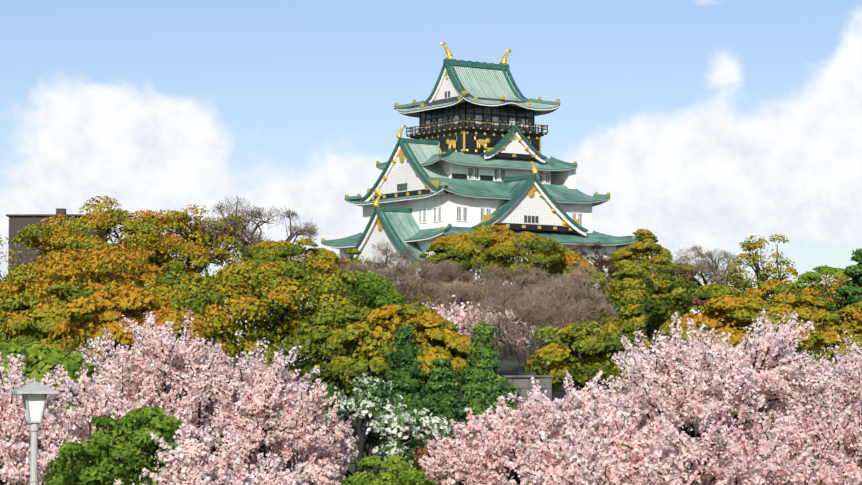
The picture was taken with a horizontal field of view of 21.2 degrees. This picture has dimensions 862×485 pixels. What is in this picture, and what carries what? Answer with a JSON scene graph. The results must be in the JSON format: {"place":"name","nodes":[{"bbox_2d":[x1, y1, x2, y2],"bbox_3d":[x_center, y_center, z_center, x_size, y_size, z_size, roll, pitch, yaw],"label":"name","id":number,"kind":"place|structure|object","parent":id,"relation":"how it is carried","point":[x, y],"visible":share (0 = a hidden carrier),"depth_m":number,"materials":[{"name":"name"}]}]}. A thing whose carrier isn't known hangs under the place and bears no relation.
{"place":"outdoors","nodes":[
{"label":"outdoors","id":0,"kind":"place"},
{"bbox_2d":[6,208,107,340],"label":"building","id":1,"kind":"structure","parent":0,"point":[17,222],"depth_m":416.40,"materials":[{"name":"grey"}]},
{"bbox_2d":[0,360,834,484],"bbox_3d":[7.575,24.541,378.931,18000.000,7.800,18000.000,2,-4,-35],"label":"ground","id":2,"kind":"structure","parent":0,"point":[508,367],"depth_m":211.68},
{"bbox_2d":[11,378,58,484],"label":"lamp post","id":3,"kind":"object","parent":2,"relation":"on","point":[34,395],"visible":1,"depth_m":36.35,"materials":[{"name":"metal"}]},
{"bbox_2d":[0,341,104,449],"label":"green tree","id":4,"kind":"object","parent":2,"relation":"on","point":[40,359],"visible":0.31,"depth_m":70.94,"materials":[{"name":"green plant"}]},
{"bbox_2d":[0,281,111,453],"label":"camphor tree","id":5,"kind":"object","parent":2,"relation":"on","point":[47,314],"visible":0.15,"depth_m":147.69,"materials":[{"name":"green plant"}]},
{"bbox_2d":[0,223,147,296],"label":"camphor tree","id":6,"kind":"object","parent":2,"relation":"on","point":[80,241],"visible":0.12,"depth_m":259.99,"materials":[{"name":"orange plant"}]},
{"bbox_2d":[0,352,159,484],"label":"cherry tree","id":7,"kind":"object","parent":2,"relation":"on","point":[14,456],"visible":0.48,"depth_m":46.33,"materials":[{"name":"pink plant"}]},
{"bbox_2d":[0,243,163,341],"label":"camphor tree","id":8,"kind":"object","parent":2,"relation":"on","point":[100,264],"visible":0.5,"depth_m":201.03,"materials":[{"name":"orange plant"}]},
{"bbox_2d":[34,196,217,280],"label":"camphor tree","id":9,"kind":"object","parent":2,"relation":"on","point":[111,218],"visible":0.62,"depth_m":265.82,"materials":[{"name":"orange plant"}]},
{"bbox_2d":[43,405,216,484],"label":"green tree","id":10,"kind":"object","parent":2,"relation":"on","point":[104,450],"visible":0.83,"depth_m":38.87,"materials":[{"name":"green plant"}]},
{"bbox_2d":[48,283,228,369],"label":"camphor tree","id":11,"kind":"object","parent":2,"relation":"on","point":[133,302],"visible":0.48,"depth_m":138.68,"materials":[{"name":"orange plant"}]},
{"bbox_2d":[126,204,246,274],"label":"camphor tree","id":12,"kind":"object","parent":2,"relation":"on","point":[226,256],"visible":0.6,"depth_m":270.84,"materials":[{"name":"green plant"}]},
{"bbox_2d":[97,270,295,364],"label":"camphor tree","id":13,"kind":"object","parent":2,"relation":"on","point":[178,289],"visible":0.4,"depth_m":188.15,"materials":[{"name":"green plant"}]},
{"bbox_2d":[70,309,331,475],"bbox_3d":[-5.210,4.923,51.757,6.216,6.879,5.386,2,-4,-35],"label":"cherry tree","id":14,"kind":"object","parent":2,"relation":"on","point":[165,370],"visible":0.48,"depth_m":50.86,"materials":[{"name":"pink plant"}]},
{"bbox_2d":[113,423,308,484],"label":"cherry tree","id":15,"kind":"object","parent":2,"relation":"on","point":[189,465],"visible":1,"depth_m":37.78,"materials":[{"name":"pink plant"}]},
{"bbox_2d":[190,196,318,360],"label":"bare tree","id":16,"kind":"object","parent":2,"relation":"on","point":[245,238],"visible":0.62,"depth_m":276.06,"materials":[{"name":"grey plant"}]},
{"bbox_2d":[187,259,363,357],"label":"camphor tree","id":17,"kind":"object","parent":2,"relation":"on","point":[267,279],"visible":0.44,"depth_m":195.57,"materials":[{"name":"green plant"}]},
{"bbox_2d":[208,375,359,484],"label":"cherry tree","id":18,"kind":"object","parent":2,"relation":"on","point":[298,432],"visible":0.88,"depth_m":49.29,"materials":[{"name":"pink plant"}]},
{"bbox_2d":[240,238,343,293],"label":"camphor tree","id":19,"kind":"object","parent":2,"relation":"on","point":[266,252],"visible":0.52,"depth_m":263.65,"materials":[{"name":"green plant"}]},
{"bbox_2d":[259,305,393,463],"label":"camphor tree","id":20,"kind":"object","parent":2,"relation":"on","point":[319,325],"visible":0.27,"depth_m":146.89,"materials":[{"name":"green plant"}]},
{"bbox_2d":[297,248,369,294],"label":"bare tree","id":21,"kind":"object","parent":2,"relation":"on","point":[359,267],"visible":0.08,"depth_m":301.43,"materials":[{"name":"brown plant"}]},
{"bbox_2d":[273,268,406,339],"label":"camphor tree","id":22,"kind":"object","parent":2,"relation":"on","point":[379,292],"visible":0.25,"depth_m":205.54,"materials":[{"name":"green plant"}]},
{"bbox_2d":[307,316,403,366],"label":"camphor tree","id":23,"kind":"object","parent":2,"relation":"on","point":[347,321],"depth_m":168.79,"materials":[{"name":"green plant"}]},
{"bbox_2d":[335,248,380,306],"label":"camphor tree","id":24,"kind":"object","parent":2,"relation":"on","point":[353,251],"visible":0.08,"depth_m":330.02,"materials":[{"name":"green plant"}]},
{"bbox_2d":[350,265,403,287],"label":"bare tree","id":25,"kind":"object","parent":2,"relation":"on","point":[376,267],"visible":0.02,"depth_m":311.07,"materials":[{"name":"brown plant"}]},
{"bbox_2d":[304,372,453,477],"bbox_3d":[-1.635,5.966,57.218,3.937,5.503,4.412,2,-4,-35],"label":"white flowering tree","id":26,"kind":"object","parent":2,"relation":"on","point":[372,405],"visible":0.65,"depth_m":57.19,"materials":[{"name":"white plant"}]},
{"bbox_2d":[340,455,453,484],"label":"bush","id":27,"kind":"object","parent":2,"relation":"on","point":[401,472],"visible":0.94,"depth_m":44.30,"materials":[{"name":"green plant"}]},
{"bbox_2d":[345,258,448,306],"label":"bare tree","id":28,"kind":"object","parent":2,"relation":"on","point":[426,289],"visible":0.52,"depth_m":261.09,"materials":[{"name":"brown plant"}]},
{"bbox_2d":[325,303,474,392],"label":"camphor tree","id":29,"kind":"object","parent":2,"relation":"on","point":[439,336],"visible":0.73,"depth_m":118.33,"materials":[{"name":"yellow plant"}]},
{"bbox_2d":[384,323,428,463],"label":"conifer tree","id":30,"kind":"object","parent":2,"relation":"on","point":[405,373],"visible":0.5,"depth_m":111.28,"materials":[{"name":"green plant"}]},
{"bbox_2d":[362,240,454,303],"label":"bare tree","id":31,"kind":"object","parent":2,"relation":"on","point":[439,277],"visible":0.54,"depth_m":321.04,"materials":[{"name":"brown plant"}]},
{"bbox_2d":[410,357,468,477],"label":"conifer tree","id":32,"kind":"object","parent":2,"relation":"on","point":[443,398],"visible":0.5,"depth_m":104.20,"materials":[{"name":"green plant"}]},
{"bbox_2d":[404,258,479,301],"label":"bare tree","id":33,"kind":"object","parent":2,"relation":"on","point":[464,276],"visible":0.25,"depth_m":329.51,"materials":[{"name":"brown plant"}]},
{"bbox_2d":[401,280,489,335],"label":"tree","id":34,"kind":"object","parent":2,"relation":"on","point":[444,292],"visible":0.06,"depth_m":279.55,"materials":[{"name":"plant"}]},
{"bbox_2d":[412,245,488,282],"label":"camphor tree","id":35,"kind":"object","parent":2,"relation":"on","point":[462,260],"visible":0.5,"depth_m":336.38,"materials":[{"name":"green plant"}]},
{"bbox_2d":[430,224,516,301],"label":"camphor tree","id":36,"kind":"object","parent":2,"relation":"on","point":[486,236],"visible":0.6,"depth_m":337.90,"materials":[{"name":"yellow plant"}]},
{"bbox_2d":[420,280,529,338],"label":"bare tree","id":37,"kind":"object","parent":2,"relation":"on","point":[461,290],"visible":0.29,"depth_m":220.96,"materials":[{"name":"brown plant"}]},
{"bbox_2d":[422,295,534,350],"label":"cherry tree","id":38,"kind":"object","parent":2,"relation":"on","point":[460,313],"visible":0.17,"depth_m":212.37,"materials":[{"name":"pink plant"}]},
{"bbox_2d":[459,321,507,429],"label":"conifer tree","id":39,"kind":"object","parent":2,"relation":"on","point":[480,373],"visible":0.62,"depth_m":114.16,"materials":[{"name":"green plant"}]},
{"bbox_2d":[321,42,651,359],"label":"castle","id":40,"kind":"structure","parent":2,"relation":"on","point":[468,156],"depth_m":373.16,"materials":[{"name":"paint"}]},
{"bbox_2d":[418,402,581,484],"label":"cherry tree","id":41,"kind":"object","parent":2,"relation":"on","point":[476,455],"visible":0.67,"depth_m":42.98,"materials":[{"name":"pink plant"}]},
{"bbox_2d":[436,262,581,360],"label":"bare tree","id":42,"kind":"object","parent":2,"relation":"on","point":[525,278],"visible":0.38,"depth_m":248.45,"materials":[{"name":"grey plant"}]},
{"bbox_2d":[469,281,550,359],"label":"bare tree","id":43,"kind":"object","parent":2,"relation":"on","point":[507,296],"visible":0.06,"depth_m":289.87,"materials":[{"name":"grey plant"}]},
{"bbox_2d":[477,231,573,358],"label":"camphor tree","id":44,"kind":"object","parent":2,"relation":"on","point":[549,249],"visible":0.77,"depth_m":329.85,"materials":[{"name":"green plant"}]},
{"bbox_2d":[457,279,604,374],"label":"bare tree","id":45,"kind":"object","parent":2,"relation":"on","point":[565,318],"visible":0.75,"depth_m":198.01,"materials":[{"name":"brown plant"}]},
{"bbox_2d":[448,370,649,478],"bbox_3d":[2.504,5.267,45.597,4.238,5.409,4.194,2,-4,-35],"label":"cherry tree","id":46,"kind":"object","parent":2,"relation":"on","point":[571,405],"visible":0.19,"depth_m":45.13,"materials":[{"name":"pink plant"}]},
{"bbox_2d":[529,251,595,294],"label":"camphor tree","id":47,"kind":"object","parent":2,"relation":"on","point":[571,257],"visible":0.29,"depth_m":334.72,"materials":[{"name":"orange plant"}]},
{"bbox_2d":[513,260,618,330],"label":"bare tree","id":48,"kind":"object","parent":2,"relation":"on","point":[602,308],"visible":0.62,"depth_m":237.93,"materials":[{"name":"brown plant"}]},
{"bbox_2d":[535,271,613,314],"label":"bare tree","id":49,"kind":"object","parent":2,"relation":"on","point":[569,277],"visible":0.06,"depth_m":299.37,"materials":[{"name":"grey plant"}]},
{"bbox_2d":[525,320,644,393],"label":"camphor tree","id":50,"kind":"object","parent":2,"relation":"on","point":[571,348],"visible":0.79,"depth_m":166.07,"materials":[{"name":"green plant"}]},
{"bbox_2d":[570,242,622,356],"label":"bare tree","id":51,"kind":"object","parent":2,"relation":"on","point":[601,262],"visible":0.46,"depth_m":342.90,"materials":[{"name":"brown plant"}]},
{"bbox_2d":[575,260,668,324],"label":"camphor tree","id":52,"kind":"object","parent":2,"relation":"on","point":[639,289],"visible":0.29,"depth_m":251.06,"materials":[{"name":"green plant"}]},
{"bbox_2d":[497,404,776,484],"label":"cherry tree","id":53,"kind":"object","parent":2,"relation":"on","point":[625,465],"visible":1,"depth_m":37.05,"materials":[{"name":"pink plant"}]},
{"bbox_2d":[606,229,672,281],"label":"camphor tree","id":54,"kind":"object","parent":2,"relation":"on","point":[641,248],"visible":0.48,"depth_m":347.21,"materials":[{"name":"green plant"}]},
{"bbox_2d":[603,256,688,311],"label":"camphor tree","id":55,"kind":"object","parent":2,"relation":"on","point":[664,261],"visible":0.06,"depth_m":300.19,"materials":[{"name":"green plant"}]},
{"bbox_2d":[599,302,694,362],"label":"camphor tree","id":56,"kind":"object","parent":2,"relation":"on","point":[630,324],"visible":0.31,"depth_m":200.46,"materials":[{"name":"green plant"}]},
{"bbox_2d":[650,261,699,288],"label":"camphor tree","id":57,"kind":"object","parent":2,"relation":"on","point":[669,268],"visible":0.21,"depth_m":327.07,"materials":[{"name":"green plant"}]},
{"bbox_2d":[634,282,746,395],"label":"camphor tree","id":58,"kind":"object","parent":2,"relation":"on","point":[656,305],"visible":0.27,"depth_m":197.19,"materials":[{"name":"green plant"}]},
{"bbox_2d":[645,242,744,286],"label":"bare tree","id":59,"kind":"object","parent":2,"relation":"on","point":[716,275],"visible":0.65,"depth_m":329.75,"materials":[{"name":"grey plant"}]},
{"bbox_2d":[687,294,707,314],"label":"red roof house","id":60,"kind":"structure","parent":2,"relation":"on","point":[693,310],"depth_m":320.58,"materials":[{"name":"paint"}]},
{"bbox_2d":[576,308,853,475],"bbox_3d":[5.888,4.794,49.224,6.865,6.854,6.807,-1,-4,22],"label":"cherry tree","id":61,"kind":"object","parent":2,"relation":"on","point":[766,381],"visible":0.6,"depth_m":48.02,"materials":[{"name":"pink plant"}]},
{"bbox_2d":[659,294,812,374],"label":"camphor tree","id":62,"kind":"object","parent":2,"relation":"on","point":[740,310],"visible":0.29,"depth_m":158.84,"materials":[{"name":"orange plant"}]},
{"bbox_2d":[719,234,799,297],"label":"camphor tree","id":63,"kind":"object","parent":2,"relation":"on","point":[749,245],"visible":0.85,"depth_m":319.18,"materials":[{"name":"green plant"}]},
{"bbox_2d":[664,400,861,484],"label":"cherry tree","id":64,"kind":"object","parent":2,"relation":"on","point":[803,473],"visible":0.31,"depth_m":38.90,"materials":[{"name":"pink plant"}]},
{"bbox_2d":[712,331,861,451],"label":"cherry tree","id":65,"kind":"object","parent":2,"relation":"on","point":[849,389],"visible":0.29,"depth_m":53.86,"materials":[{"name":"pink plant"}]},
{"bbox_2d":[738,279,836,350],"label":"camphor tree","id":66,"kind":"object","parent":2,"relation":"on","point":[786,298],"visible":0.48,"depth_m":218.67,"materials":[{"name":"yellow plant"}]},
{"bbox_2d":[767,395,861,484],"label":"cherry tree","id":67,"kind":"object","parent":2,"relation":"on","point":[849,444],"visible":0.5,"depth_m":42.90,"materials":[{"name":"pink plant"}]},
{"bbox_2d":[775,301,861,417],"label":"camphor tree","id":68,"kind":"object","parent":2,"relation":"on","point":[848,319],"visible":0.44,"depth_m":178.64,"materials":[{"name":"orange plant"}]},
{"bbox_2d":[790,265,848,351],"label":"camphor tree","id":69,"kind":"object","parent":2,"relation":"on","point":[807,277],"visible":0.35,"depth_m":296.96,"materials":[{"name":"green plant"}]},
{"bbox_2d":[801,273,860,309],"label":"camphor tree","id":70,"kind":"object","parent":2,"relation":"on","point":[810,291],"visible":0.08,"depth_m":261.43,"materials":[{"name":"orange plant"}]},
{"bbox_2d":[830,248,861,331],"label":"conifer tree","id":71,"kind":"object","parent":2,"relation":"on","point":[849,290],"visible":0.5,"depth_m":248.46,"materials":[{"name":"green plant"}]},
{"bbox_2d":[0,0,861,360],"label":"sky","id":72,"kind":"structure","parent":0,"point":[712,125],"materials":[{"name":"blue"}]},
{"bbox_2d":[411,441,453,478],"bbox_3d":[0.473,6.256,49.414,2.404,3.964,2.789,2,-4,-35],"label":"redleaf tree","id":73,"kind":"object","parent":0,"point":[420,452],"visible":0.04,"depth_m":50.06,"materials":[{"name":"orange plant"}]},
{"bbox_2d":[479,380,520,413],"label":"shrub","id":74,"kind":"object","parent":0,"point":[496,390],"visible":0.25,"depth_m":99.16,"materials":[{"name":"green plant"}]},
{"bbox_2d":[495,358,553,406],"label":"moat wall","id":75,"kind":"structure","parent":0,"point":[524,383],"depth_m":119.88,"materials":[{"name":"concrete"}]}
]}

